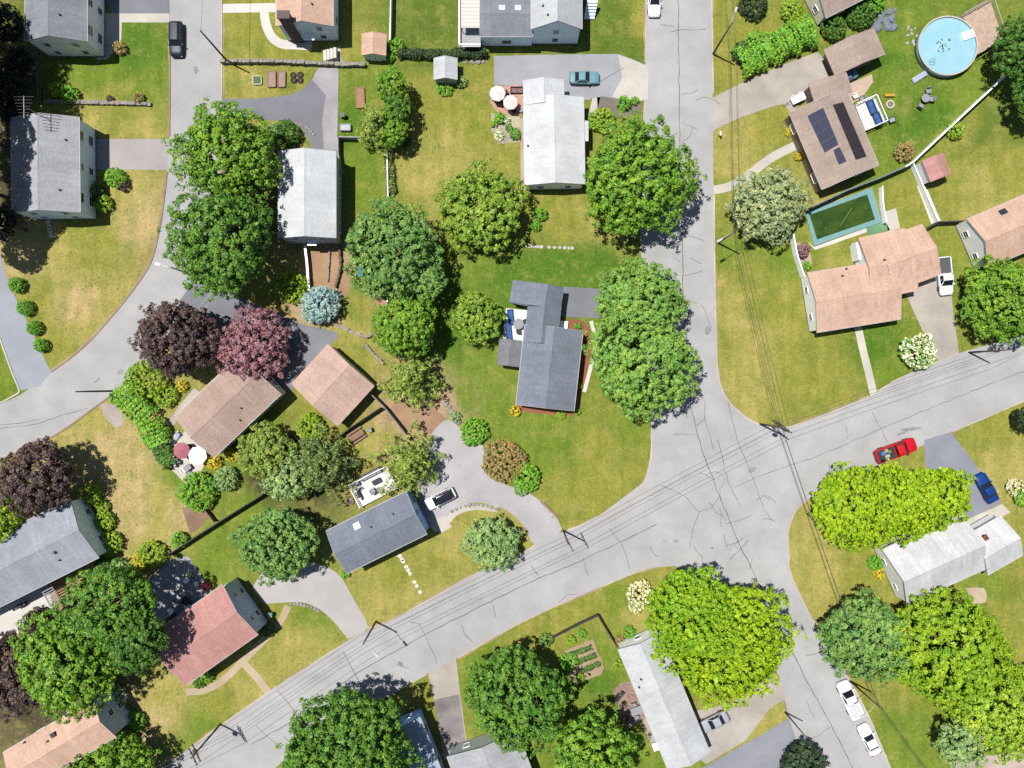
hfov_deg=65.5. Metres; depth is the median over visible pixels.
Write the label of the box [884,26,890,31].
rock
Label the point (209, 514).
fence
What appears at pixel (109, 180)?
shrub
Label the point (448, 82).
door
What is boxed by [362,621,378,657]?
utility pole
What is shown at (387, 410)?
fence
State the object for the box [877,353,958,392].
kerb
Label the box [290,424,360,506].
pine tree
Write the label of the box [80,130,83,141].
window
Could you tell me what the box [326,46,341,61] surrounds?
path
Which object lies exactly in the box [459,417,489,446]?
shrub
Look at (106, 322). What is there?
kerb
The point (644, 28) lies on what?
verge
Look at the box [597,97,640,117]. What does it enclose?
garden bed
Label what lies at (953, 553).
house
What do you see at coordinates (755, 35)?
shrub
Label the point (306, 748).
maple tree
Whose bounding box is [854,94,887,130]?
raised deck
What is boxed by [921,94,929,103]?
patio table
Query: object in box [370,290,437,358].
apple tree
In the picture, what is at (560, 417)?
shrub
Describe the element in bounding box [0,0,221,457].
road
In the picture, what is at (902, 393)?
power line
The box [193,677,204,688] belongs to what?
shrub
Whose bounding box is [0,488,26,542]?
maple tree
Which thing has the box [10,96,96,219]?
house
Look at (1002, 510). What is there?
path
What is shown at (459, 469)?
driveway
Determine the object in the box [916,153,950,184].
shed
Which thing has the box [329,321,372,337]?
stone wall
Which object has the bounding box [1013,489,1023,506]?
shrub
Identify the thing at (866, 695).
utility pole
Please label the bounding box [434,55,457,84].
shed
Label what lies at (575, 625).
fence
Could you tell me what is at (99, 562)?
shrub
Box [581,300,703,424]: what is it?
maple tree
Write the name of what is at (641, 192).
kerb
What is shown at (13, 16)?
fir tree
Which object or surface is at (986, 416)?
kerb
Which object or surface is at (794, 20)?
shrub
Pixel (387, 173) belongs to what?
fence
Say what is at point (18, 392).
kerb
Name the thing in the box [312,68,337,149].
driveway
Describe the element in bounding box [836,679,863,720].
pickup truck
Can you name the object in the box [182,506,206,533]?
garden bed
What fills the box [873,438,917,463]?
pickup truck
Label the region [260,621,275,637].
shrub
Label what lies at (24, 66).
fir tree
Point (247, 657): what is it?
path
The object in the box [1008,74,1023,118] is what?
maple tree
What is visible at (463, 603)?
power line
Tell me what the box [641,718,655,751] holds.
garden bed
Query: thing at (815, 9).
window
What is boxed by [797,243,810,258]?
shrub
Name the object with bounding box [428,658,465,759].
driveway
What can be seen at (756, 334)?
power line
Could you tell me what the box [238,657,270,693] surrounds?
path
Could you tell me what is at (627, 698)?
patio
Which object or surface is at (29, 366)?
driveway
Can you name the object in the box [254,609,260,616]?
window
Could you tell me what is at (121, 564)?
shrub
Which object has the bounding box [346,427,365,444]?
picnic table
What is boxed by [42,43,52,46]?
window
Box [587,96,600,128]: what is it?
path
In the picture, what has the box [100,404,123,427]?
garden bed
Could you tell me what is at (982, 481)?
car
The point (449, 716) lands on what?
driveway
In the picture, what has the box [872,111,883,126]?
garden sofa
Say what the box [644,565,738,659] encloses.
maple tree
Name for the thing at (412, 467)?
pine tree
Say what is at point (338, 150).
fence
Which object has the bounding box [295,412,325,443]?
shrub
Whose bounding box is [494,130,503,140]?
shrub
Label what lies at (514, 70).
driveway
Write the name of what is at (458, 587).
power line
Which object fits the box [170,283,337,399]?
driveway
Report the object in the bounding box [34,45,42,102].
fence
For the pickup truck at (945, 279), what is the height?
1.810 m
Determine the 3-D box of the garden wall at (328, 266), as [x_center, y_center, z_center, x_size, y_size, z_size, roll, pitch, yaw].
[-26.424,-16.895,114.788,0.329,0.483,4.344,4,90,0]
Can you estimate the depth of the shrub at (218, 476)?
113.23 m
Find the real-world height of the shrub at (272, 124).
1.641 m
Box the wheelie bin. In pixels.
[340,112,344,118]
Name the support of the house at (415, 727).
on the ground
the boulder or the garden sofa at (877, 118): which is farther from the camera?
the boulder
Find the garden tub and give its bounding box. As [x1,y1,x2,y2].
[887,116,895,123]
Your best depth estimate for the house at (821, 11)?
111.79 m
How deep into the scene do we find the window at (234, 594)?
110.83 m
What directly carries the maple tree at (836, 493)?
on the ground
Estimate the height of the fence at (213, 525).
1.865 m
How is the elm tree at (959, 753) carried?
on the ground
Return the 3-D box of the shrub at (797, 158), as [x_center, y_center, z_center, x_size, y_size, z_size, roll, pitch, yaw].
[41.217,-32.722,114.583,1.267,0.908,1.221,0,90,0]
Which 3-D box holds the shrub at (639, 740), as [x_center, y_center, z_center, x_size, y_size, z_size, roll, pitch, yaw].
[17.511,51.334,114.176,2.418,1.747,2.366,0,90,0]
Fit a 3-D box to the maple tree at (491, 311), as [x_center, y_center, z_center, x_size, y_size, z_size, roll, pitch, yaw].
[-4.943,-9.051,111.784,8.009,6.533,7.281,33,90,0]
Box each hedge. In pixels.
[108,380,172,449]
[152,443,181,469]
[383,148,395,191]
[397,47,486,60]
[730,13,819,79]
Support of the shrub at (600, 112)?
on the ground
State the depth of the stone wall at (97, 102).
114.50 m
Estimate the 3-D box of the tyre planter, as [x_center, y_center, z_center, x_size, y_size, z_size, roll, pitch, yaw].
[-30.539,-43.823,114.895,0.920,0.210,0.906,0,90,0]
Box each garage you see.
[291,344,374,425]
[823,28,884,74]
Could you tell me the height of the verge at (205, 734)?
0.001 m
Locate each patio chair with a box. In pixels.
[369,488,375,494]
[925,86,931,93]
[929,95,935,102]
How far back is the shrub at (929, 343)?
113.02 m
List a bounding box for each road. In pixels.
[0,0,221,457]
[165,335,1023,767]
[642,0,772,479]
[691,500,889,767]
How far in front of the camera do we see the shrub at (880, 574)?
114.16 m
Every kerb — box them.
[0,338,19,403]
[4,397,108,457]
[50,172,167,372]
[163,641,347,767]
[168,53,170,135]
[221,0,222,96]
[347,674,426,718]
[368,544,535,628]
[457,565,671,658]
[568,420,652,530]
[640,100,648,364]
[645,0,646,62]
[711,0,713,93]
[713,195,869,427]
[787,460,890,767]
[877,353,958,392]
[951,401,1023,432]
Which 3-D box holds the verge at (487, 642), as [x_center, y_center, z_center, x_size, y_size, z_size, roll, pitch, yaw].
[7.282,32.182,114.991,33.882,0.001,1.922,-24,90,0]
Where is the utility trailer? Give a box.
[783,91,805,105]
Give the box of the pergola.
[40,582,68,606]
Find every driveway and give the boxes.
[0,253,50,390]
[96,139,168,169]
[97,13,168,59]
[107,0,168,12]
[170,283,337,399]
[222,68,338,150]
[252,562,367,638]
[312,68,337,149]
[418,420,561,544]
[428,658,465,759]
[434,694,465,755]
[494,54,644,99]
[562,287,600,317]
[612,55,647,101]
[694,678,785,763]
[702,718,798,767]
[713,52,830,130]
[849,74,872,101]
[906,277,958,361]
[924,432,1001,518]
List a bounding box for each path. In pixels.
[45,220,52,237]
[167,388,198,426]
[186,605,290,694]
[223,3,275,12]
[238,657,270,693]
[259,9,311,49]
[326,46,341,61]
[398,554,421,593]
[431,504,497,532]
[432,516,451,533]
[520,118,524,189]
[525,244,573,249]
[582,321,596,391]
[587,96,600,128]
[713,142,795,193]
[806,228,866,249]
[854,326,876,396]
[917,186,940,225]
[967,504,1009,523]
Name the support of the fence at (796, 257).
on the ground
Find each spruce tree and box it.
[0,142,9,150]
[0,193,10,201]
[299,286,341,324]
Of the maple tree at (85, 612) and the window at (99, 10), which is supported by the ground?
the maple tree at (85, 612)
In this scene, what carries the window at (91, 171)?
in the house at (53, 167)
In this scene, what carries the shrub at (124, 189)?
on the ground
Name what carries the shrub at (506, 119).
on the garden bed at (515, 121)
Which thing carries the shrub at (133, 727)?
on the ground
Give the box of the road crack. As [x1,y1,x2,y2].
[0,4,1020,767]
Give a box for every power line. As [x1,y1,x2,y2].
[187,637,357,750]
[198,640,362,749]
[198,651,366,763]
[361,536,564,635]
[365,541,564,638]
[368,551,571,650]
[566,422,776,535]
[568,429,773,539]
[573,438,782,550]
[728,46,733,229]
[729,28,734,224]
[733,232,779,427]
[735,233,780,424]
[736,79,740,217]
[742,231,788,425]
[782,344,1004,421]
[782,428,877,702]
[782,429,879,709]
[784,350,998,424]
[789,356,1011,433]
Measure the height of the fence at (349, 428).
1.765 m
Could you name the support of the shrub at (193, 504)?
on the ground
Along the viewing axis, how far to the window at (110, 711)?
110.83 m
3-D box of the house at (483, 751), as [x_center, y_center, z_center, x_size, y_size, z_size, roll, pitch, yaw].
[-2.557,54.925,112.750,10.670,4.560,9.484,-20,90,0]
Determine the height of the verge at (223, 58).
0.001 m
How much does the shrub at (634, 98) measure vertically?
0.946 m
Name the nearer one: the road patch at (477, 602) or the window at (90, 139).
the window at (90, 139)
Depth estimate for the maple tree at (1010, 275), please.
109.14 m
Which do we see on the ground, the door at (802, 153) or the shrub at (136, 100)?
the shrub at (136, 100)
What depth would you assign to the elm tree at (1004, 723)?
107.36 m
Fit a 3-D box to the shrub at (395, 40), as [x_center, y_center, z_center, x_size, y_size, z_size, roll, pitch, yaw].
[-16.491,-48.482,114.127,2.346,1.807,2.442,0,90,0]
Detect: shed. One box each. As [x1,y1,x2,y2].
[361,31,387,60]
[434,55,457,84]
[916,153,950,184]
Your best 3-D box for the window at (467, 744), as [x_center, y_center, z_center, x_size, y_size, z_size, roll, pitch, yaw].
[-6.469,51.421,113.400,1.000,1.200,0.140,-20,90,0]
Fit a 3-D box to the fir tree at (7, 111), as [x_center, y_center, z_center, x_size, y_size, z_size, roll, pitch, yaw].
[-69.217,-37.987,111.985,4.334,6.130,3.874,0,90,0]
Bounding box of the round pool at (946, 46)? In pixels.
[914,15,977,77]
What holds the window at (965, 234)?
in the house at (997, 231)
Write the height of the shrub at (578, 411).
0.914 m
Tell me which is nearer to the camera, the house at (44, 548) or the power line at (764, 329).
the power line at (764, 329)
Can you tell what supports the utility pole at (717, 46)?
on the ground
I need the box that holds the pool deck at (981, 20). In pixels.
[959,0,1004,55]
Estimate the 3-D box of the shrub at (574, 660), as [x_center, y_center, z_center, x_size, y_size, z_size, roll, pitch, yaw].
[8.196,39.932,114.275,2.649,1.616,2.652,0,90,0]
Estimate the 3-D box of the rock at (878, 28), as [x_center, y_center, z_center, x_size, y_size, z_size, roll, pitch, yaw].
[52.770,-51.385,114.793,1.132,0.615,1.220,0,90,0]
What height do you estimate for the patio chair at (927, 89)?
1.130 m
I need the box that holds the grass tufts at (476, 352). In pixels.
[2,0,1023,767]
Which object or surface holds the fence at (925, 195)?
on the ground
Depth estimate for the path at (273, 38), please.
114.98 m
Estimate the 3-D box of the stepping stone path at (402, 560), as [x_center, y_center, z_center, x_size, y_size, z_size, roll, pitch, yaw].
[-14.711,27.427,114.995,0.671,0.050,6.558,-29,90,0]
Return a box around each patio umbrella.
[174,443,189,458]
[189,446,206,464]
[490,85,505,101]
[503,95,517,109]
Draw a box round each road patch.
[191,96,857,615]
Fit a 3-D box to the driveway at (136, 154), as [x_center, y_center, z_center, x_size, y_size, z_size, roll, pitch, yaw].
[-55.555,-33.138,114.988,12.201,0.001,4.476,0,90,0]
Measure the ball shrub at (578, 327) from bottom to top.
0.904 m
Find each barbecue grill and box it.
[14,601,25,609]
[354,489,360,499]
[614,693,621,703]
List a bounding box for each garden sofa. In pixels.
[360,466,381,481]
[505,322,511,338]
[507,309,513,324]
[510,86,523,93]
[866,99,877,115]
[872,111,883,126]
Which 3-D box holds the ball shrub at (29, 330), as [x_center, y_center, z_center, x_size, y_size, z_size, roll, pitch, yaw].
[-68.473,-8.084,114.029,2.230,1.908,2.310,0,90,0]
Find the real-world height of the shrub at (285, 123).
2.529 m
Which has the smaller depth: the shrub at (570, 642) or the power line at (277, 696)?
the power line at (277, 696)
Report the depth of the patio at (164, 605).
114.98 m
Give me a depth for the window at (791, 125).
113.37 m
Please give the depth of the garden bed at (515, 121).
114.98 m
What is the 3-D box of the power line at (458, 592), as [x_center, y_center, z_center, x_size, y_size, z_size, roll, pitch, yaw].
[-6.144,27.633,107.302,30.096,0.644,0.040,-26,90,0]
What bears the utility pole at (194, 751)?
on the ground
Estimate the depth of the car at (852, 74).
113.99 m
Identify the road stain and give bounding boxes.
[117,66,921,666]
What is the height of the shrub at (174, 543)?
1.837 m
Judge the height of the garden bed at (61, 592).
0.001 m
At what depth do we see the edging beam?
114.68 m
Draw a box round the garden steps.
[323,47,337,60]
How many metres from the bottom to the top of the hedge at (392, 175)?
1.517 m
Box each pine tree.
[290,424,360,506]
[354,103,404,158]
[368,419,446,502]
[377,347,445,412]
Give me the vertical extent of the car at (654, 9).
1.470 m
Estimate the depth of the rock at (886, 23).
114.61 m
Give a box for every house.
[0,498,112,606]
[3,684,134,767]
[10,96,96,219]
[25,0,104,56]
[154,577,267,685]
[175,353,286,457]
[276,0,338,42]
[278,147,341,245]
[326,466,428,573]
[374,708,444,767]
[447,734,531,767]
[459,0,597,48]
[497,280,582,410]
[523,77,587,189]
[617,628,709,767]
[784,72,878,192]
[800,224,940,332]
[804,0,865,25]
[873,514,1022,603]
[955,194,1023,268]
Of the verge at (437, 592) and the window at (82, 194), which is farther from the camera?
the verge at (437, 592)
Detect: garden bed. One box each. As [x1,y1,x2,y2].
[53,563,116,611]
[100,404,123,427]
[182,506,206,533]
[303,248,349,303]
[374,288,386,305]
[390,400,445,432]
[491,113,520,143]
[512,404,567,414]
[556,319,591,415]
[564,639,603,683]
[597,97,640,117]
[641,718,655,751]
[796,242,811,271]
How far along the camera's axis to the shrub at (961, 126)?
113.70 m
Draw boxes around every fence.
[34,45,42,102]
[164,493,265,556]
[201,505,216,522]
[304,245,310,290]
[326,407,381,446]
[337,136,342,174]
[338,136,378,141]
[370,393,412,441]
[386,146,388,195]
[389,0,392,43]
[552,613,617,647]
[789,233,804,277]
[808,167,904,208]
[878,186,886,223]
[905,75,1005,166]
[910,162,939,222]
[925,220,964,228]
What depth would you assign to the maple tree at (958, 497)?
108.13 m
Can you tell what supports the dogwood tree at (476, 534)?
on the ground
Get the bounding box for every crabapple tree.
[780,738,830,767]
[1009,406,1023,429]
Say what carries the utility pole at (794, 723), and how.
on the ground
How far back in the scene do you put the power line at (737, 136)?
105.52 m
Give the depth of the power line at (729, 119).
105.42 m
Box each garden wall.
[327,252,330,281]
[334,246,342,287]
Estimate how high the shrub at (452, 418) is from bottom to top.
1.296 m
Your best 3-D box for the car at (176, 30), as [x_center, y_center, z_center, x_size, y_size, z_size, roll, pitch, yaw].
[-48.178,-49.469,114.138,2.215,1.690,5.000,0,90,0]
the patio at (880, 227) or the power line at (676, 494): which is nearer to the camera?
the power line at (676, 494)
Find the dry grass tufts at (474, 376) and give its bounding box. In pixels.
[0,0,1023,767]
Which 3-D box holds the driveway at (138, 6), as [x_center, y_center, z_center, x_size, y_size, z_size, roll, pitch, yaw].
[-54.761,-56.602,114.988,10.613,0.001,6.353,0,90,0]
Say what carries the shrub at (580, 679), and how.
on the garden bed at (596, 671)
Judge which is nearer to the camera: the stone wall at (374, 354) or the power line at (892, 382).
the power line at (892, 382)
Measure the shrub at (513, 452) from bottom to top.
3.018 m
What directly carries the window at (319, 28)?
in the house at (299, 21)
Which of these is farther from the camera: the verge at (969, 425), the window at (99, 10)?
the verge at (969, 425)
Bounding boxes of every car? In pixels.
[167,21,184,57]
[424,487,456,510]
[569,69,598,85]
[647,0,661,17]
[698,710,730,732]
[831,68,858,80]
[857,722,881,756]
[973,472,998,503]
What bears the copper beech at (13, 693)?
on the ground
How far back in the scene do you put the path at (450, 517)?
114.97 m
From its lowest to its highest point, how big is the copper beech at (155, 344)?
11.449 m
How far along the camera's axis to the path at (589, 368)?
114.98 m
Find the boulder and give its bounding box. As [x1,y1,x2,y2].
[443,401,448,406]
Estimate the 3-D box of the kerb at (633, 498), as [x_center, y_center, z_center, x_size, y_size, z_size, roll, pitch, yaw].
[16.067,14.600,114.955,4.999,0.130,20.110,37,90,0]
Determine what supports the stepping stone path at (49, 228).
on the ground
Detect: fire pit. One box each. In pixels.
[346,497,353,504]
[885,100,894,108]
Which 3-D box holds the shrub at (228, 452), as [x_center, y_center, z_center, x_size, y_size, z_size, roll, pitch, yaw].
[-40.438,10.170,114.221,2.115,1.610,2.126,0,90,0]
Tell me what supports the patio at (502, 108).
on the ground
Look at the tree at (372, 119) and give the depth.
110.73 m
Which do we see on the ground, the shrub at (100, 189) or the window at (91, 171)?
the shrub at (100, 189)
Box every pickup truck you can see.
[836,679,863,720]
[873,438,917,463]
[936,256,954,295]
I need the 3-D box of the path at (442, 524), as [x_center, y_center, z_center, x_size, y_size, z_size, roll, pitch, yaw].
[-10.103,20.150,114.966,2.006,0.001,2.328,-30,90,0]
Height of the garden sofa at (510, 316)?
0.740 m
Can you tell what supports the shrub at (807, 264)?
on the garden bed at (807, 258)
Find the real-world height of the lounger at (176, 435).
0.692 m
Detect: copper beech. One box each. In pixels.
[0,435,77,517]
[0,629,50,723]
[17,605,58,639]
[127,299,224,379]
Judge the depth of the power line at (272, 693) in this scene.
105.21 m
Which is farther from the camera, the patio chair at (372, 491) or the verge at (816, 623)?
the verge at (816, 623)
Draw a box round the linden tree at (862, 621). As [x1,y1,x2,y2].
[815,586,918,688]
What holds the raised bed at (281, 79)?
on the ground
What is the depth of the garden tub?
114.58 m
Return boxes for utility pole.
[75,390,112,391]
[155,262,186,273]
[188,723,220,765]
[200,30,226,60]
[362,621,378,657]
[563,530,573,551]
[712,7,737,54]
[717,229,737,243]
[759,420,791,432]
[784,711,805,737]
[849,680,882,717]
[968,349,1010,352]
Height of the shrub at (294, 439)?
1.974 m
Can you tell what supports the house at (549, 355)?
on the ground
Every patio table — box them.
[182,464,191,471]
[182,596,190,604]
[371,477,381,485]
[513,319,523,328]
[630,705,642,716]
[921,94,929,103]
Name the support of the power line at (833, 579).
attached to the utility pole at (776, 428)
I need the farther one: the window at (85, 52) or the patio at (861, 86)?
the patio at (861, 86)
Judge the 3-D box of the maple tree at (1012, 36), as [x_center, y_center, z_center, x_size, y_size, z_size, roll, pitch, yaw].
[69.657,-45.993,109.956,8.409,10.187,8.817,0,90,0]
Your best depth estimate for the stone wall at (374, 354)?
114.49 m
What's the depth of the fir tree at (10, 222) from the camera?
108.68 m
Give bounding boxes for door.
[369,56,381,60]
[440,80,451,84]
[798,148,806,159]
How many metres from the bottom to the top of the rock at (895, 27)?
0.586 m
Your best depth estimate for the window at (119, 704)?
113.32 m
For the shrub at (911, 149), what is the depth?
113.59 m
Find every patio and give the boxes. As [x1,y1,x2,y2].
[0,585,51,637]
[148,556,211,627]
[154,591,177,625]
[172,431,208,483]
[490,84,522,116]
[613,681,645,727]
[866,220,889,235]
[885,208,899,230]
[956,753,1023,767]
[966,587,986,603]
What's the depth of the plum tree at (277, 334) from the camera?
109.16 m
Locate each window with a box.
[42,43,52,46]
[52,50,63,54]
[70,43,81,46]
[80,50,90,54]
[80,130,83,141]
[81,192,83,203]
[84,508,91,515]
[88,0,92,8]
[88,24,92,37]
[88,135,92,147]
[89,167,93,175]
[89,195,93,207]
[97,6,101,16]
[97,32,101,45]
[107,708,114,716]
[116,700,123,709]
[232,592,238,598]
[248,614,254,621]
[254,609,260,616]
[315,26,323,30]
[319,35,327,38]
[338,222,340,233]
[424,721,428,733]
[463,742,469,747]
[501,40,511,43]
[789,123,796,134]
[810,172,817,183]
[812,4,818,13]
[962,231,969,238]
[971,253,978,259]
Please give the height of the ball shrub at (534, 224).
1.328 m
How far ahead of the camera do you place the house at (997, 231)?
110.91 m
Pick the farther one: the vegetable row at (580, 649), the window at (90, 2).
the vegetable row at (580, 649)
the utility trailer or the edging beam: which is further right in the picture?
the utility trailer
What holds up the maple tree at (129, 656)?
on the ground
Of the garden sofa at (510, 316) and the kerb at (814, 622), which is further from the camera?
the kerb at (814, 622)
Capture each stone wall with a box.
[43,99,151,106]
[220,58,365,67]
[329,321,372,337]
[364,344,383,364]
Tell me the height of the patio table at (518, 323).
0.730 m
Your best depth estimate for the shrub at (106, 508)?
114.07 m
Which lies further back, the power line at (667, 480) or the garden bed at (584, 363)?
the garden bed at (584, 363)
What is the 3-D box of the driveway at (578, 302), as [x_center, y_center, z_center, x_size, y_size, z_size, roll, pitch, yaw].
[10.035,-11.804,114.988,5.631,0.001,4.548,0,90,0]
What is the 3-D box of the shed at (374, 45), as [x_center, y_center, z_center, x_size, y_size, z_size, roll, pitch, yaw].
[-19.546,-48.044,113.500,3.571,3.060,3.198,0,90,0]
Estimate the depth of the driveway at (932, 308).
114.97 m
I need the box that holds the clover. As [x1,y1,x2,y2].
[2,1,1023,766]
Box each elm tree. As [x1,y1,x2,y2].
[881,585,1021,718]
[932,716,988,767]
[948,664,1023,765]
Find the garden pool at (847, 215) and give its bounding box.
[806,188,881,245]
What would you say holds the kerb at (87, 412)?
on the road at (106, 353)
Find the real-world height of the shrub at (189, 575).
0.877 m
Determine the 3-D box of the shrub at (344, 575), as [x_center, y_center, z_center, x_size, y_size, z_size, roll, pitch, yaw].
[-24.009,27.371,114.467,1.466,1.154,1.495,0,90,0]
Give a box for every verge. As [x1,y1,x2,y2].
[1,391,117,460]
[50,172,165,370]
[167,25,168,135]
[190,640,347,746]
[223,13,224,96]
[368,557,511,629]
[458,566,667,659]
[567,420,650,528]
[643,0,644,62]
[715,223,867,426]
[788,535,887,759]
[952,405,1015,432]
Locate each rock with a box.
[875,24,881,31]
[876,12,884,18]
[883,20,889,26]
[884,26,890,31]
[888,15,894,22]
[892,24,897,31]
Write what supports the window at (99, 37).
in the house at (64, 28)
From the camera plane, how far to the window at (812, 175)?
113.37 m
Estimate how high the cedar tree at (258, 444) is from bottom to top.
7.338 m
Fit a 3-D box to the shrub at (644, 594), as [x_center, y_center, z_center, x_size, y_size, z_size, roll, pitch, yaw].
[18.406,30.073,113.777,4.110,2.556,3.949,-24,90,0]
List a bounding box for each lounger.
[169,431,181,444]
[911,71,927,82]
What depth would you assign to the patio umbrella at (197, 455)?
112.89 m
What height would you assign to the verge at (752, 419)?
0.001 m
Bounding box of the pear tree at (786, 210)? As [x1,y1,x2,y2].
[724,165,814,246]
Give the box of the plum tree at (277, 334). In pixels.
[209,303,291,386]
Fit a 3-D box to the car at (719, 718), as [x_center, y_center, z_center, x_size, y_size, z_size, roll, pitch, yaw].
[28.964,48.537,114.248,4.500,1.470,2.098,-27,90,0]
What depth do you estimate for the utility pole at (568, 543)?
105.48 m
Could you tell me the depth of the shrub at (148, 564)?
113.46 m
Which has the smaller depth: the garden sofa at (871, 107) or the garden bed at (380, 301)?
the garden sofa at (871, 107)
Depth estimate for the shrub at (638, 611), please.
113.89 m
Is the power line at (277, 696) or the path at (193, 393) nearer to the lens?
the power line at (277, 696)
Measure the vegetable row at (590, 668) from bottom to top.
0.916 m
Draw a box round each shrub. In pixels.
[7,276,26,292]
[16,299,35,315]
[25,320,42,335]
[33,338,48,352]
[48,81,65,97]
[60,85,79,102]
[77,483,103,506]
[90,181,106,201]
[93,511,116,530]
[93,557,111,568]
[94,195,113,213]
[95,499,109,513]
[101,530,123,557]
[104,167,127,188]
[106,94,113,100]
[111,40,127,54]
[111,557,137,583]
[112,685,127,704]
[119,180,129,191]
[123,360,169,399]
[124,710,146,733]
[130,553,148,570]
[133,91,144,102]
[135,539,166,569]
[153,385,178,407]
[170,531,188,548]
[174,471,216,512]
[175,380,187,391]
[186,571,193,578]
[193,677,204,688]
[200,581,210,590]
[200,670,213,683]
[205,456,221,470]
[211,466,238,491]
[223,447,237,461]
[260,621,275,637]
[268,122,281,136]
[273,118,300,147]
[274,271,309,305]
[284,433,301,450]
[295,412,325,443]
[340,569,349,578]
[385,185,396,195]
[386,52,394,62]
[389,37,404,54]
[401,135,411,146]
[435,83,453,96]
[449,412,461,422]
[456,75,466,87]
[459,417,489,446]
[480,438,527,483]
[490,120,497,127]
[493,111,505,124]
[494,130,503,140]
[503,117,510,123]
[505,124,512,132]
[509,127,521,139]
[509,405,520,416]
[512,462,539,492]
[513,483,528,496]
[530,220,541,231]
[533,207,548,220]
[538,633,552,647]
[556,410,565,419]
[560,653,577,670]
[566,635,576,644]
[573,408,580,415]
[574,322,581,329]
[575,673,584,682]
[577,629,586,638]
[588,107,614,132]
[613,658,622,668]
[615,636,623,645]
[616,95,631,110]
[623,625,635,638]
[626,578,654,608]
[626,734,641,750]
[628,598,644,613]
[630,96,639,105]
[731,39,750,63]
[736,0,767,19]
[745,29,766,57]
[780,0,803,20]
[784,128,791,136]
[788,16,813,44]
[794,153,800,160]
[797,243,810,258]
[801,261,811,270]
[820,14,846,40]
[845,0,875,28]
[862,0,885,14]
[867,555,883,570]
[872,568,884,579]
[893,141,915,161]
[899,332,936,369]
[946,120,965,139]
[1005,478,1023,497]
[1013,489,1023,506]
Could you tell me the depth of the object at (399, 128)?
109.97 m
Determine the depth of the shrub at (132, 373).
112.95 m
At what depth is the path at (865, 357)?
114.99 m
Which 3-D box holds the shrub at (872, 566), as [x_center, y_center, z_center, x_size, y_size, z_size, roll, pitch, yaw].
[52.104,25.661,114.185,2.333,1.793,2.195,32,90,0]
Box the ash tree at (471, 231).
[433,157,529,253]
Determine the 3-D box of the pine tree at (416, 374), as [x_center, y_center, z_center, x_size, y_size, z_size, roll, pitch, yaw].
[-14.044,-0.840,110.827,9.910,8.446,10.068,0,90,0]
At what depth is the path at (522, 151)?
114.98 m
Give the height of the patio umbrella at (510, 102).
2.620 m
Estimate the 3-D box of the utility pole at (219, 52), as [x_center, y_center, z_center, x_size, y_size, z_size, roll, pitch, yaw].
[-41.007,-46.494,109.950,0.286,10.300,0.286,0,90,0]
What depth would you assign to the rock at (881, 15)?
114.62 m
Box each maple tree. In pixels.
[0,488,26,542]
[6,608,120,724]
[49,557,157,647]
[63,730,161,767]
[102,607,176,676]
[157,182,274,301]
[160,96,283,199]
[275,686,426,767]
[406,263,448,302]
[449,290,506,345]
[462,643,576,759]
[552,705,643,767]
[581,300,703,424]
[583,109,707,237]
[594,254,690,344]
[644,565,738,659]
[650,581,807,711]
[809,460,900,553]
[855,457,952,548]
[904,466,975,532]
[958,254,1023,345]
[991,11,1023,77]
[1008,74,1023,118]
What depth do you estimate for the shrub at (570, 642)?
114.26 m
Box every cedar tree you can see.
[235,420,297,479]
[259,449,313,500]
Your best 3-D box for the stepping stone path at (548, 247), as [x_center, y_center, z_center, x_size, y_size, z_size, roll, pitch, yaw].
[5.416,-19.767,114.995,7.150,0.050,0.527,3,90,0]
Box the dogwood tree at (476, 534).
[460,513,522,572]
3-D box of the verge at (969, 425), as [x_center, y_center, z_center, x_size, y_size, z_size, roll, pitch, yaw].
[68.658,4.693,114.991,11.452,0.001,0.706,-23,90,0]
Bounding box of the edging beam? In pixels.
[540,501,556,515]
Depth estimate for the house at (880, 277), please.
111.13 m
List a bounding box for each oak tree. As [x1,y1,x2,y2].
[226,506,321,586]
[342,195,444,310]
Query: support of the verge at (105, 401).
on the ground
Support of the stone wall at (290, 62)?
on the ground
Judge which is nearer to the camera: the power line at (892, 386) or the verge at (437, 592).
the power line at (892, 386)
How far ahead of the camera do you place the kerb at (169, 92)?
114.89 m
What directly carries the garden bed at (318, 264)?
on the ground
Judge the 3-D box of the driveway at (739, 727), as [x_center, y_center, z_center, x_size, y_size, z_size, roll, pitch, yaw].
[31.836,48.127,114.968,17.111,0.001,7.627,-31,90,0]
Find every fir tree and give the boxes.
[0,1,29,43]
[0,61,32,104]
[0,97,31,122]
[0,206,26,238]
[3,46,35,76]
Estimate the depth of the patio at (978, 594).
114.99 m
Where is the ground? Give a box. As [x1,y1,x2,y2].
[0,0,1023,767]
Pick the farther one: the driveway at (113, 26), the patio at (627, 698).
the patio at (627, 698)
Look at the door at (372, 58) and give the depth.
113.98 m
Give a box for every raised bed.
[252,75,261,84]
[267,71,276,87]
[277,71,285,87]
[355,87,364,108]
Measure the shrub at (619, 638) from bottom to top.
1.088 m
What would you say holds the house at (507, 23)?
on the ground
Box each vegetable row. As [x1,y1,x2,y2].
[569,644,592,655]
[576,653,596,665]
[579,660,600,673]
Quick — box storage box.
[339,123,350,131]
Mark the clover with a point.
(576, 319)
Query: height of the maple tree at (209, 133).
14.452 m
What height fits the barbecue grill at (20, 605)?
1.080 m

